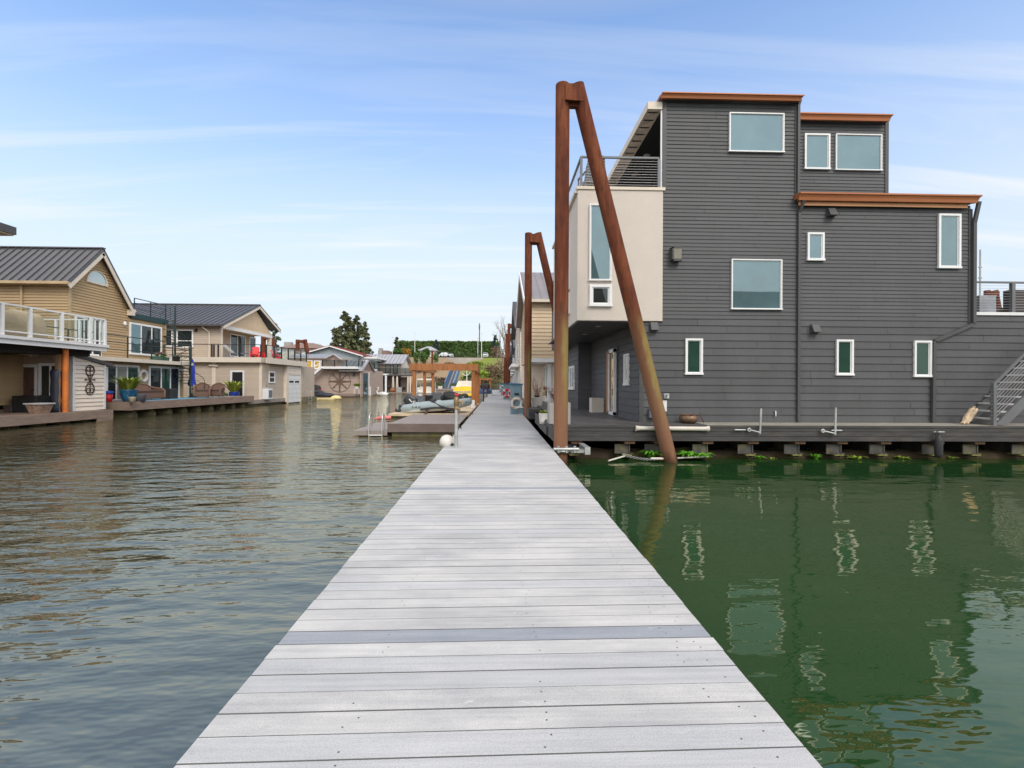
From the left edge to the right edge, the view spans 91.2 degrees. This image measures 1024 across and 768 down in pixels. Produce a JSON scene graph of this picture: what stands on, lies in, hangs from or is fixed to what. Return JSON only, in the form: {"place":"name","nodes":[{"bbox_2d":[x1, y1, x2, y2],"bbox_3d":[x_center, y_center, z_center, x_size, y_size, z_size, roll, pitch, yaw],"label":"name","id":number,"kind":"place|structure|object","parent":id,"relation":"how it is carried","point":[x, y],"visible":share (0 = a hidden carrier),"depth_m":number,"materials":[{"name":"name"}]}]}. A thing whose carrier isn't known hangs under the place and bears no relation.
{"place":"outdoors","nodes":[
{"label":"outdoors","id":0,"kind":"place"},
{"bbox_2d":[272,356,510,390],"bbox_3d":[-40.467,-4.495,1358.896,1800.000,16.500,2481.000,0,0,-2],"label":"ground","id":1,"kind":"structure","parent":0,"point":[444,373],"depth_m":133.31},
{"bbox_2d":[271,325,280,356],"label":"conifer","id":2,"kind":"object","parent":1,"relation":"on","point":[276,338],"visible":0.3,"depth_m":118.16,"materials":[{"name":"green plant"}]},
{"bbox_2d":[279,342,323,359],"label":"brown building","id":3,"kind":"structure","parent":1,"relation":"on","point":[311,346],"depth_m":128.46,"materials":[{"name":"paint"}]},
{"bbox_2d":[329,328,348,347],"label":"conifer","id":4,"kind":"object","parent":1,"relation":"on","point":[340,339],"visible":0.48,"depth_m":137.23,"materials":[{"name":"green plant"}]},
{"bbox_2d":[330,311,361,352],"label":"conifer","id":5,"kind":"object","parent":1,"relation":"on","point":[349,334],"visible":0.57,"depth_m":139.73,"materials":[{"name":"green plant"}]},
{"bbox_2d":[346,315,365,350],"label":"conifer","id":6,"kind":"object","parent":1,"relation":"on","point":[359,326],"visible":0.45,"depth_m":143.03,"materials":[{"name":"green plant"}]},
{"bbox_2d":[356,321,373,353],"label":"conifer","id":7,"kind":"object","parent":1,"relation":"on","point":[364,334],"visible":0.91,"depth_m":138.48,"materials":[{"name":"green plant"}]},
{"bbox_2d":[418,346,438,356],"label":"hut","id":8,"kind":"object","parent":1,"relation":"on","point":[430,349],"visible":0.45,"depth_m":159.33,"materials":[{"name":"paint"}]},
{"bbox_2d":[398,340,499,356],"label":"hedge","id":9,"kind":"object","parent":1,"relation":"on","point":[457,348],"visible":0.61,"depth_m":171.61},
{"bbox_2d":[447,358,482,363],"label":"retaining wall","id":10,"kind":"structure","parent":1,"relation":"on","point":[461,360],"depth_m":137.16,"materials":[{"name":"concrete"}]},
{"bbox_2d":[484,362,501,376],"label":"brush","id":11,"kind":"object","parent":1,"relation":"on","point":[487,367],"visible":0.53,"depth_m":131.20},
{"bbox_2d":[489,364,503,383],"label":"brush","id":12,"kind":"object","parent":1,"relation":"on","point":[495,371],"visible":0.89,"depth_m":125.54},
{"bbox_2d":[490,345,504,356],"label":"brush","id":13,"kind":"object","parent":1,"relation":"on","point":[494,348],"visible":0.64,"depth_m":149.44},
{"bbox_2d":[431,392,441,399],"bbox_3d":[-4.575,0.927,30.377,0.560,0.844,0.560,0,0,-2],"label":"planter box","id":14,"kind":"object","parent":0,"point":[437,395],"visible":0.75,"depth_m":30.11,"materials":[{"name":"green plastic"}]},
{"bbox_2d":[494,315,507,349],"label":"bare tree","id":15,"kind":"object","parent":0,"point":[505,331],"visible":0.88,"depth_m":111.31,"materials":[{"name":"brown plant"}]},
{"bbox_2d":[0,391,1023,767],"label":"water","id":16,"kind":"structure","parent":0,"point":[164,581],"depth_m":4.90,"materials":[{"name":"liquid"}]},
{"bbox_2d":[0,222,113,428],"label":"patio house","id":17,"kind":"structure","parent":16,"relation":"on","point":[71,360],"depth_m":22.21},
{"bbox_2d":[5,308,47,338],"bbox_3d":[-20.904,-2.510,20.504,1.765,1.320,3.289,0,0,-2],"label":"covered grill","id":18,"kind":"object","parent":17,"relation":"on","point":[15,319],"visible":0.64,"depth_m":20.58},
{"bbox_2d":[12,395,49,412],"bbox_3d":[-20.841,0.860,21.739,1.032,0.720,0.700,0,0,-2],"label":"patio cabinet","id":19,"kind":"object","parent":17,"relation":"on","point":[18,406],"visible":0.64,"depth_m":21.39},
{"bbox_2d":[23,403,55,413],"bbox_3d":[-19.579,1.006,20.773,0.700,0.440,0.700,0,0,-2],"label":"stone planter","id":20,"kind":"object","parent":17,"relation":"on","point":[38,408],"visible":1,"depth_m":20.54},
{"bbox_2d":[38,363,54,401],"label":"window","id":21,"kind":"structure","parent":17,"relation":"in","point":[44,369],"depth_m":22.23,"materials":[{"name":"white plastic"}]},
{"bbox_2d":[50,369,61,411],"bbox_3d":[-19.779,0.290,21.821,0.520,1.870,0.512,0,0,-2],"label":"covered heater","id":22,"kind":"object","parent":17,"relation":"on","point":[54,385],"visible":0.66,"depth_m":21.61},
{"bbox_2d":[85,365,95,394],"bbox_3d":[-19.861,-0.201,23.603,0.090,1.424,0.660,0,0,-2],"label":"wall ornament","id":23,"kind":"object","parent":17,"relation":"attached to","point":[90,378],"depth_m":23.60,"materials":[{"name":"brown metal"}]},
{"bbox_2d":[0,246,253,416],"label":"gabled house","id":24,"kind":"structure","parent":16,"relation":"on","point":[84,281],"depth_m":27.54,"materials":[{"name":"beige"}]},
{"bbox_2d":[74,316,101,355],"bbox_3d":[-23.062,-2.593,27.283,0.097,2.114,1.768,0,0,-2],"label":"window","id":25,"kind":"structure","parent":24,"relation":"in","point":[84,322],"depth_m":27.15,"materials":[{"name":"white plastic"}]},
{"bbox_2d":[85,271,107,286],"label":"window","id":26,"kind":"structure","parent":24,"relation":"in","point":[96,277],"depth_m":27.86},
{"bbox_2d":[106,391,113,401],"bbox_3d":[-20.455,0.624,25.402,0.440,0.561,0.433,0,0,-2],"label":"bucket","id":27,"kind":"object","parent":24,"relation":"on","point":[109,396],"visible":0.84,"depth_m":25.29,"materials":[{"name":"red plastic"}]},
{"bbox_2d":[106,364,139,399],"bbox_3d":[-21.798,-0.059,28.091,0.097,2.058,2.543,0,0,-2],"label":"glass door","id":28,"kind":"structure","parent":24,"relation":"in","point":[119,370],"depth_m":27.67,"materials":[{"name":"glass"}]},
{"bbox_2d":[112,376,143,401],"bbox_3d":[-19.658,0.244,25.762,1.422,1.330,1.437,0,0,40],"label":"flower pot","id":29,"kind":"object","parent":24,"relation":"on","point":[127,385],"visible":0.98,"depth_m":25.48,"materials":[{"name":"blue ceramic"}]},
{"bbox_2d":[136,394,146,401],"bbox_3d":[-19.304,0.721,26.037,0.546,0.380,0.546,0,0,-2],"label":"flower pot","id":30,"kind":"object","parent":24,"relation":"on","point":[140,397],"visible":0.91,"depth_m":25.87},
{"bbox_2d":[138,368,148,383],"bbox_3d":[-21.790,-0.472,29.612,0.212,0.896,0.896,0,0,-2],"label":"life ring","id":31,"kind":"object","parent":24,"relation":"attached to","point":[146,374],"visible":0.84,"depth_m":29.60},
{"bbox_2d":[128,322,161,356],"bbox_3d":[-23.195,-2.781,31.783,0.097,1.954,2.939,0,0,-2],"label":"window","id":32,"kind":"structure","parent":24,"relation":"in","point":[138,330],"depth_m":31.62,"materials":[{"name":"glass"}]},
{"bbox_2d":[150,351,169,360],"bbox_3d":[-22.141,-1.738,31.534,0.460,0.628,1.320,0,0,-2],"label":"planter trough","id":33,"kind":"object","parent":24,"relation":"on","point":[161,357],"visible":0.73,"depth_m":31.35,"materials":[{"name":"green ceramic"}]},
{"bbox_2d":[148,366,179,397],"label":"window","id":34,"kind":"structure","parent":24,"relation":"in","point":[159,376],"depth_m":31.58,"materials":[{"name":"glass"}]},
{"bbox_2d":[112,397,217,400],"bbox_3d":[-20.631,0.896,30.799,2.000,0.009,7.600,0,0,-2],"label":"deck rug","id":35,"kind":"object","parent":24,"relation":"on","point":[173,399],"visible":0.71,"depth_m":30.76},
{"bbox_2d":[118,383,165,399],"bbox_3d":[-20.677,0.397,28.011,1.175,0.990,2.150,0,0,8],"label":"wicker sofa","id":36,"kind":"object","parent":35,"relation":"on","point":[153,392],"visible":0.48,"depth_m":28.50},
{"bbox_2d":[160,388,177,398],"bbox_3d":[-20.790,0.581,30.394,0.675,0.620,0.675,0,0,-2],"label":"side table","id":37,"kind":"object","parent":35,"relation":"on","point":[171,393],"visible":0.87,"depth_m":30.14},
{"bbox_2d":[188,359,195,396],"bbox_3d":[-21.412,-0.400,33.580,0.508,2.600,0.505,0,0,-2],"label":"patio umbrella","id":38,"kind":"object","parent":35,"relation":"on","point":[193,381],"visible":0.6,"depth_m":33.51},
{"bbox_2d":[193,383,210,397],"bbox_3d":[-20.435,0.398,33.079,1.050,0.990,1.175,0,0,-30],"label":"wicker armchair","id":39,"kind":"object","parent":35,"relation":"on","point":[199,390],"visible":1,"depth_m":32.78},
{"bbox_2d":[210,383,225,396],"bbox_3d":[-20.353,0.398,34.490,1.050,0.990,1.175,0,0,-12],"label":"wicker armchair","id":40,"kind":"object","parent":35,"relation":"on","point":[217,389],"visible":0.81,"depth_m":34.58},
{"bbox_2d":[128,303,313,406],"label":"beige house","id":41,"kind":"structure","parent":16,"relation":"on","point":[208,331],"depth_m":41.77,"materials":[{"name":"wood"}]},
{"bbox_2d":[166,329,172,346],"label":"window","id":42,"kind":"structure","parent":41,"relation":"in","point":[166,329],"depth_m":40.63,"materials":[{"name":"white plastic"}]},
{"bbox_2d":[176,329,193,347],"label":"window","id":43,"kind":"structure","parent":41,"relation":"in","point":[189,334],"depth_m":40.66,"materials":[{"name":"white plastic"}]},
{"bbox_2d":[223,381,242,395],"bbox_3d":[-21.210,0.461,38.293,1.793,1.506,1.703,0,0,-2],"label":"flower pot","id":44,"kind":"object","parent":41,"relation":"on","point":[233,388],"visible":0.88,"depth_m":38.04,"materials":[{"name":"ceramic"}]},
{"bbox_2d":[229,333,245,356],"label":"window","id":45,"kind":"structure","parent":41,"relation":"in","point":[234,338],"depth_m":46.58,"materials":[{"name":"glass"}]},
{"bbox_2d":[249,337,255,356],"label":"window","id":46,"kind":"structure","parent":41,"relation":"in","point":[252,340],"depth_m":49.28,"materials":[{"name":"glass"}]},
{"bbox_2d":[249,347,259,356],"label":"adirondack chair","id":47,"kind":"object","parent":41,"relation":"on","point":[255,351],"visible":0.88,"depth_m":41.58,"materials":[{"name":"red plastic"}]},
{"bbox_2d":[268,371,274,382],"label":"window","id":48,"kind":"structure","parent":41,"relation":"in","point":[271,375],"depth_m":41.49,"materials":[{"name":"white plastic"}]},
{"bbox_2d":[261,335,277,357],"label":"mooring pile","id":49,"kind":"object","parent":16,"relation":"in","point":[263,341],"visible":0.06,"depth_m":64.88,"materials":[{"name":"metal"}]},
{"bbox_2d":[295,339,309,353],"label":"mooring pile","id":50,"kind":"object","parent":16,"relation":"in","point":[298,342],"visible":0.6,"depth_m":77.86,"materials":[{"name":"metal"}]},
{"bbox_2d":[301,396,316,401],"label":"side dock","id":51,"kind":"object","parent":16,"relation":"in","point":[307,399],"visible":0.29,"depth_m":48.70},
{"bbox_2d":[286,354,351,368],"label":"cottage","id":52,"kind":"structure","parent":16,"relation":"on","point":[313,360],"depth_m":74.70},
{"bbox_2d":[317,395,340,399],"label":"yellow float","id":53,"kind":"object","parent":16,"relation":"on","point":[335,397],"visible":0.59,"depth_m":54.88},
{"bbox_2d":[314,389,333,397],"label":"jet ski","id":54,"kind":"object","parent":53,"relation":"on","point":[319,393],"visible":0.81,"depth_m":55.07,"materials":[{"name":"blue plastic"}]},
{"bbox_2d":[301,345,386,370],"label":"boathouse","id":55,"kind":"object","parent":16,"relation":"on","point":[347,353],"visible":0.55,"depth_m":95.06,"materials":[{"name":"blue"}]},
{"bbox_2d":[314,360,382,396],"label":"compass house","id":56,"kind":"structure","parent":16,"relation":"on","point":[367,375],"depth_m":69.33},
{"bbox_2d":[329,370,350,391],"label":"compass rose","id":57,"kind":"object","parent":56,"relation":"attached to","point":[339,381],"visible":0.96,"depth_m":69.21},
{"bbox_2d":[366,354,411,392],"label":"porch house","id":58,"kind":"structure","parent":16,"relation":"on","point":[394,365],"depth_m":103.29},
{"bbox_2d":[353,414,467,435],"bbox_3d":[-3.691,1.746,19.799,3.622,0.785,5.400,0,0,-2],"label":"swim dock","id":59,"kind":"object","parent":16,"relation":"on","point":[427,425],"visible":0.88,"depth_m":17.23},
{"bbox_2d":[368,414,384,436],"bbox_3d":[-4.640,1.807,17.177,0.487,1.574,0.394,0,0,-2],"label":"boarding ladder","id":60,"kind":"object","parent":59,"relation":"attached to","point":[381,435],"visible":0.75,"depth_m":17.02,"materials":[{"name":"metal"}]},
{"bbox_2d":[416,379,435,395],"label":"canopy boat","id":61,"kind":"object","parent":16,"relation":"on","point":[428,390],"visible":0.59,"depth_m":60.08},
{"bbox_2d":[388,403,478,422],"bbox_3d":[-3.978,1.750,29.470,3.620,0.775,13.650,0,0,-2],"label":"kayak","id":62,"kind":"object","parent":16,"relation":"on","point":[468,410],"visible":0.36,"depth_m":23.21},
{"bbox_2d":[421,410,454,413],"bbox_3d":[-3.322,1.302,23.211,1.849,0.367,1.775,0,0,-20],"label":"boat cradle","id":63,"kind":"object","parent":62,"relation":"on","point":[426,411],"visible":0.3,"depth_m":23.64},
{"bbox_2d":[395,391,471,412],"bbox_3d":[-3.777,0.891,24.140,3.704,1.099,2.166,0,0,-2],"label":"inflatable boat","id":64,"kind":"object","parent":63,"relation":"on","point":[412,404],"visible":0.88,"depth_m":23.29,"materials":[{"name":"rubber"}]},
{"bbox_2d":[409,363,479,408],"bbox_3d":[-3.883,0.116,31.773,3.774,2.472,8.450,0,0,-2],"label":"pergola","id":65,"kind":"object","parent":62,"relation":"on","point":[475,377],"visible":0.86,"depth_m":27.60,"materials":[{"name":"orange wood"}]},
{"bbox_2d":[435,389,453,393],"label":"landing float","id":66,"kind":"object","parent":16,"relation":"on","point":[442,390],"visible":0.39,"depth_m":91.75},
{"bbox_2d":[444,371,459,388],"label":"gangway","id":67,"kind":"object","parent":66,"relation":"on","point":[452,377],"visible":0.66,"depth_m":104.19,"materials":[{"name":"metal"}]},
{"bbox_2d":[453,371,470,397],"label":"motor cruiser","id":68,"kind":"object","parent":16,"relation":"on","point":[461,387],"visible":0.58,"depth_m":48.35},
{"bbox_2d":[480,384,492,398],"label":"covered boat","id":69,"kind":"object","parent":16,"relation":"on","point":[490,393],"visible":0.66,"depth_m":60.23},
{"bbox_2d":[174,390,821,767],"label":"walkway","id":70,"kind":"structure","parent":16,"relation":"on","point":[497,592],"depth_m":2.69,"materials":[{"name":"grey wood"}]},
{"bbox_2d":[440,435,453,447],"bbox_3d":[-1.539,1.375,11.860,0.350,0.350,0.350,0,0,-2],"label":"buoy","id":71,"kind":"object","parent":70,"relation":"on","point":[446,440],"visible":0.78,"depth_m":11.73,"materials":[{"name":"plastic"}]},
{"bbox_2d":[454,394,463,446],"bbox_3d":[-1.226,0.936,11.519,0.239,1.430,0.127,0,0,-2],"label":"hose post","id":72,"kind":"object","parent":70,"relation":"on","point":[457,401],"visible":0.96,"depth_m":11.48,"materials":[{"name":"grey metal"}]},
{"bbox_2d":[503,383,509,398],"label":"utility cabinet","id":73,"kind":"object","parent":70,"relation":"on","point":[506,385],"visible":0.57,"depth_m":47.99,"materials":[{"name":"blue paint"}]},
{"bbox_2d":[509,383,522,413],"bbox_3d":[0.206,0.699,24.417,0.674,1.514,0.540,0,0,-2],"label":"utility cabinet","id":74,"kind":"object","parent":70,"relation":"on","point":[515,389],"visible":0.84,"depth_m":24.20,"materials":[{"name":"metal"}]},
{"bbox_2d":[510,396,523,409],"bbox_3d":[0.231,0.924,24.118,0.661,0.660,0.167,0,0,-2],"label":"life ring","id":75,"kind":"object","parent":74,"relation":"attached to","point":[514,399],"visible":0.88,"depth_m":24.06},
{"bbox_2d":[507,323,510,383],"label":"mooring pile","id":76,"kind":"object","parent":16,"relation":"in","point":[508,348],"visible":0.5,"depth_m":55.66,"materials":[{"name":"metal"}]},
{"bbox_2d":[505,334,514,382],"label":"mooring pile","id":77,"kind":"object","parent":16,"relation":"in","point":[506,357],"visible":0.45,"depth_m":67.89,"materials":[{"name":"metal"}]},
{"bbox_2d":[510,340,515,382],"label":"cream house","id":78,"kind":"structure","parent":16,"relation":"on","point":[513,350],"depth_m":65.10,"materials":[{"name":"white paint"}]},
{"bbox_2d":[509,302,522,399],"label":"white house","id":79,"kind":"structure","parent":16,"relation":"on","point":[516,334],"depth_m":45.85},
{"bbox_2d":[515,272,553,418],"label":"tan house","id":80,"kind":"structure","parent":16,"relation":"on","point":[542,366],"depth_m":27.38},
{"bbox_2d":[545,364,547,400],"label":"window","id":81,"kind":"structure","parent":80,"relation":"in","point":[546,398],"depth_m":27.97,"materials":[{"name":"white plastic"}]},
{"bbox_2d":[524,232,553,422],"bbox_3d":[2.191,-1.696,22.690,3.318,10.213,0.483,0,0,-13],"label":"mooring pile","id":82,"kind":"object","parent":16,"relation":"in","point":[531,239],"visible":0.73,"depth_m":22.31,"materials":[{"name":"metal"}]},
{"bbox_2d":[554,81,677,465],"bbox_3d":[2.637,-1.681,11.476,3.415,10.177,0.455,0,0,-11],"label":"mooring pile","id":83,"kind":"object","parent":16,"relation":"in","point":[569,96],"visible":0.81,"depth_m":11.20,"materials":[{"name":"metal"}]},
{"bbox_2d":[640,450,660,456],"bbox_3d":[3.323,1.672,12.009,0.666,0.165,0.759,0,0,31],"label":"fern","id":84,"kind":"object","parent":16,"relation":"on","point":[651,453],"visible":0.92,"depth_m":11.97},
{"bbox_2d":[608,455,706,461],"bbox_3d":[3.434,1.748,11.808,2.452,0.106,0.434,0,0,-2],"label":"mooring pipe","id":85,"kind":"object","parent":16,"relation":"on","point":[656,458],"visible":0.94,"depth_m":11.83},
{"bbox_2d":[676,450,701,458],"bbox_3d":[4.243,1.704,12.027,0.785,0.171,0.779,0,0,-2],"label":"fern","id":86,"kind":"object","parent":16,"relation":"on","point":[686,453],"visible":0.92,"depth_m":11.98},
{"bbox_2d":[531,91,1023,457],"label":"floating house","id":87,"kind":"structure","parent":16,"relation":"on","point":[805,285],"depth_m":13.20,"materials":[{"name":"grey"}]},
{"bbox_2d":[531,378,542,406],"bbox_3d":[1.145,0.345,22.939,0.738,1.396,0.680,0,0,-17],"label":"planter","id":88,"kind":"object","parent":87,"relation":"on","point":[537,400],"visible":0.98,"depth_m":22.73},
{"bbox_2d":[539,410,546,423],"bbox_3d":[0.901,0.926,14.119,0.533,0.387,0.508,0,0,-2],"label":"flower pot","id":89,"kind":"object","parent":87,"relation":"on","point":[542,416],"visible":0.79,"depth_m":14.01,"materials":[{"name":"white ceramic"}]},
{"bbox_2d":[547,387,570,423],"bbox_3d":[1.140,0.518,12.624,0.585,0.926,0.618,0,0,-2],"label":"planter box","id":90,"kind":"object","parent":87,"relation":"on","point":[550,412],"visible":0.38,"depth_m":12.34,"materials":[{"name":"concrete"}]},
{"bbox_2d":[568,366,574,389],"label":"window","id":91,"kind":"structure","parent":87,"relation":"in","point":[571,368],"depth_m":21.21,"materials":[{"name":"white plastic"}]},
{"bbox_2d":[589,398,603,412],"bbox_3d":[3.006,0.740,17.659,0.480,0.500,0.480,0,0,-2],"label":"planter box","id":92,"kind":"object","parent":87,"relation":"on","point":[596,404],"visible":0.77,"depth_m":17.42,"materials":[{"name":"paint"}]},
{"bbox_2d":[588,204,611,280],"bbox_3d":[2.287,-3.659,12.962,0.603,1.978,0.082,0,0,-2],"label":"window","id":93,"kind":"structure","parent":87,"relation":"in","point":[600,258],"depth_m":12.97,"materials":[{"name":"glass"}]},
{"bbox_2d":[589,284,612,306],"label":"window","id":94,"kind":"structure","parent":87,"relation":"in","point":[600,295],"depth_m":12.97,"materials":[{"name":"white plastic"}]},
{"bbox_2d":[623,353,629,384],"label":"window","id":95,"kind":"structure","parent":87,"relation":"in","point":[626,358],"depth_m":14.33,"materials":[{"name":"white plastic"}]},
{"bbox_2d":[679,414,703,423],"bbox_3d":[4.529,0.881,12.741,0.556,0.234,0.470,0,0,-2],"label":"cauldron","id":96,"kind":"object","parent":87,"relation":"on","point":[688,418],"visible":1,"depth_m":12.57,"materials":[{"name":"brown metal"}]},
{"bbox_2d":[684,338,703,374],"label":"window","id":97,"kind":"structure","parent":87,"relation":"in","point":[693,346],"depth_m":13.11,"materials":[{"name":"glass"}]},
{"bbox_2d":[728,112,784,152],"bbox_3d":[6.418,-6.594,13.155,1.489,1.032,0.082,0,0,-2],"label":"window","id":98,"kind":"structure","parent":87,"relation":"in","point":[749,132],"depth_m":13.16,"materials":[{"name":"glass"}]},
{"bbox_2d":[730,259,782,309],"bbox_3d":[6.418,-2.611,13.156,1.376,1.320,0.082,0,0,-2],"label":"window","id":99,"kind":"structure","parent":87,"relation":"in","point":[756,284],"depth_m":13.17,"materials":[{"name":"glass"}]},
{"bbox_2d":[806,232,825,260],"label":"window","id":100,"kind":"structure","parent":87,"relation":"in","point":[815,244],"depth_m":13.21,"materials":[{"name":"glass"}]},
{"bbox_2d":[803,133,830,169],"bbox_3d":[9.029,-6.875,14.833,0.793,1.060,0.082,0,0,-2],"label":"window","id":101,"kind":"structure","parent":87,"relation":"in","point":[816,145],"depth_m":14.84,"materials":[{"name":"glass"}]},
{"bbox_2d":[835,339,854,375],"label":"window","id":102,"kind":"structure","parent":87,"relation":"in","point":[844,358],"depth_m":13.23,"materials":[{"name":"glass"}]},
{"bbox_2d":[834,133,882,171],"bbox_3d":[10.282,-6.869,14.871,1.429,1.079,0.082,0,0,-2],"label":"window","id":103,"kind":"structure","parent":87,"relation":"in","point":[853,152],"depth_m":14.88,"materials":[{"name":"glass"}]},
{"bbox_2d":[913,341,932,376],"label":"window","id":104,"kind":"structure","parent":87,"relation":"in","point":[922,350],"depth_m":13.29,"materials":[{"name":"white plastic"}]},
{"bbox_2d":[934,431,942,457],"bbox_3d":[10.272,1.448,12.072,0.174,0.681,0.170,0,0,-2],"label":"boat fender","id":105,"kind":"object","parent":87,"relation":"hanging from","point":[938,446],"visible":1,"depth_m":12.02,"materials":[{"name":"rubber"}]},
{"bbox_2d":[937,213,961,268],"bbox_3d":[11.613,-3.792,13.310,0.636,1.449,0.082,0,0,-2],"label":"window","id":106,"kind":"structure","parent":87,"relation":"in","point":[949,232],"depth_m":13.32,"materials":[{"name":"glass"}]},
{"bbox_2d":[960,406,977,424],"bbox_3d":[11.739,0.804,12.868,0.525,0.484,0.197,0,0,-23],"label":"driftwood","id":107,"kind":"object","parent":87,"relation":"on","point":[969,415],"visible":1,"depth_m":12.82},
{"bbox_2d":[977,295,996,311],"bbox_3d":[13.286,-2.164,14.252,0.502,0.627,0.520,0,0,-2],"label":"metal box","id":108,"kind":"object","parent":87,"relation":"on","point":[986,305],"visible":0.43,"depth_m":14.00,"materials":[{"name":"metal"}]},
{"bbox_2d":[996,290,1023,311],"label":"terrace sofa","id":109,"kind":"object","parent":87,"relation":"on","point":[1019,308],"visible":0.23,"depth_m":14.34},
{"bbox_2d":[978,249,981,294],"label":"mast","id":110,"kind":"object","parent":16,"relation":"in","point":[979,267],"visible":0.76,"depth_m":41.13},
{"bbox_2d":[983,290,1001,307],"bbox_3d":[35.536,-1.583,36.030,3.627,10.339,0.558,0,0,-10],"label":"mooring pile","id":111,"kind":"object","parent":16,"relation":"in","point":[998,300],"visible":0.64,"depth_m":35.73,"materials":[{"name":"metal"}]},
{"bbox_2d":[0,0,1023,355],"label":"sky","id":112,"kind":"structure","parent":0,"point":[390,164],"materials":[{"name":"blue"}]},
{"bbox_2d":[577,155,604,185],"bbox_3d":[2.196,-5.624,13.699,0.588,1.049,0.749,0,0,-14],"label":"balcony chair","id":113,"kind":"object","parent":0,"point":[587,178],"visible":0.27,"depth_m":13.53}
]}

